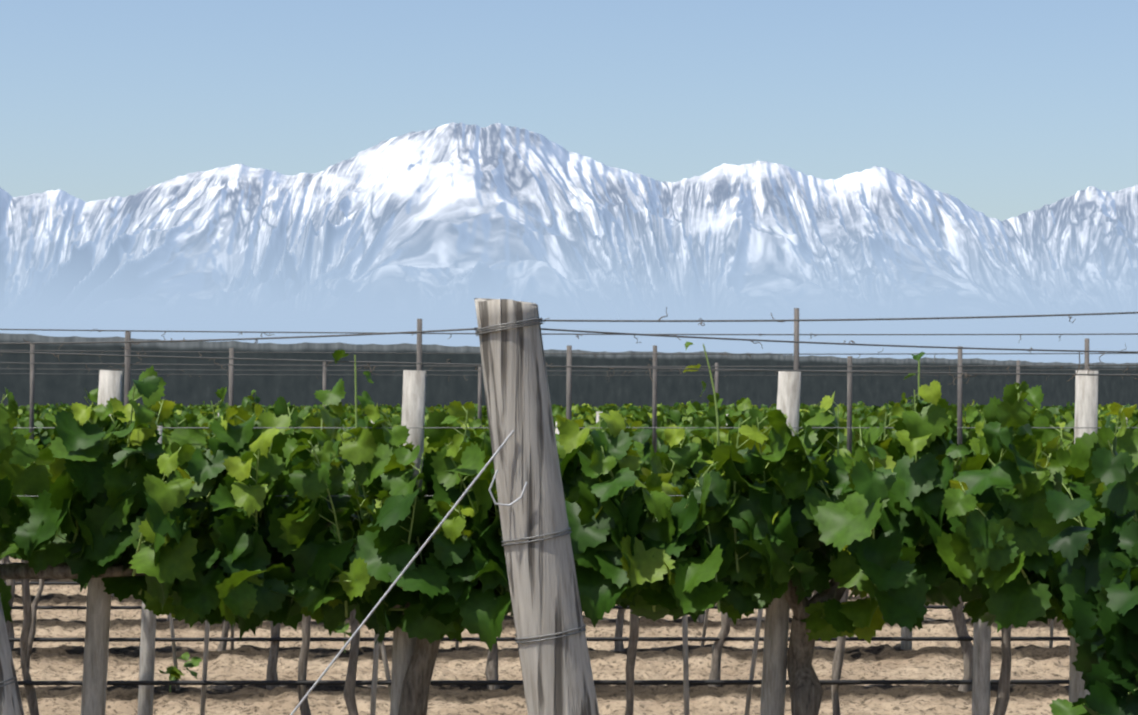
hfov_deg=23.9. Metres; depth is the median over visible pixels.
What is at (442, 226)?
mountain range
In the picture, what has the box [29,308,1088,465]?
posts
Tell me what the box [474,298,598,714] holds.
end post
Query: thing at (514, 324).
trellis wires
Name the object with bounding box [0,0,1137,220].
sky
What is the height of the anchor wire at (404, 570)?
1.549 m
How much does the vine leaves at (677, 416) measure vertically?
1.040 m
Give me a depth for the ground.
16.14 m
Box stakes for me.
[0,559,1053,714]
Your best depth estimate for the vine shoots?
7.78 m
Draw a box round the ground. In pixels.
[4,556,1069,714]
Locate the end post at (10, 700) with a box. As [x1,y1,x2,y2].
[0,599,24,714]
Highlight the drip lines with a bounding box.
[3,563,1069,684]
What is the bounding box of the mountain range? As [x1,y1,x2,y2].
[0,122,1137,363]
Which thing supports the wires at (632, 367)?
attached to the end post at (557, 675)
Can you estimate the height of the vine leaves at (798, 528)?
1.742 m
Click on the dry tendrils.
(256, 341)
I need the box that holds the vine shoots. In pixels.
[1,344,1137,706]
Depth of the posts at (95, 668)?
7.98 m
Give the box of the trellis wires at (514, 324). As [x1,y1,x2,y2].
[0,318,1137,686]
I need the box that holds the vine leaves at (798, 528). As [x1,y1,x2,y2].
[0,342,1137,714]
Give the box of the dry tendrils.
[1,307,1128,384]
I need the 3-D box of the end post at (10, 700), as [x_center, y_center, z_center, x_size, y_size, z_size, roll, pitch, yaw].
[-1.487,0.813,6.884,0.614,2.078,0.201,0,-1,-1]
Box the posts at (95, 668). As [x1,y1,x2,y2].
[81,370,1126,714]
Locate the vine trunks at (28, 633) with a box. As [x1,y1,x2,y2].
[3,556,1011,714]
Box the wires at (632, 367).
[0,312,1137,375]
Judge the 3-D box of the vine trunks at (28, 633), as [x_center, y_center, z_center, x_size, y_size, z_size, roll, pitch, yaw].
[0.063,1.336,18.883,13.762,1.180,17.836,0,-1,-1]
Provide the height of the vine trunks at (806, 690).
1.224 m
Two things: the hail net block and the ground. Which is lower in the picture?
the ground
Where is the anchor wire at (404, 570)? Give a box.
[290,430,527,714]
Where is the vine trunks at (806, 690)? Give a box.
[0,561,846,714]
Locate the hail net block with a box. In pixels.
[0,333,1137,408]
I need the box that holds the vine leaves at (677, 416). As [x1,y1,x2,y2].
[5,390,1137,515]

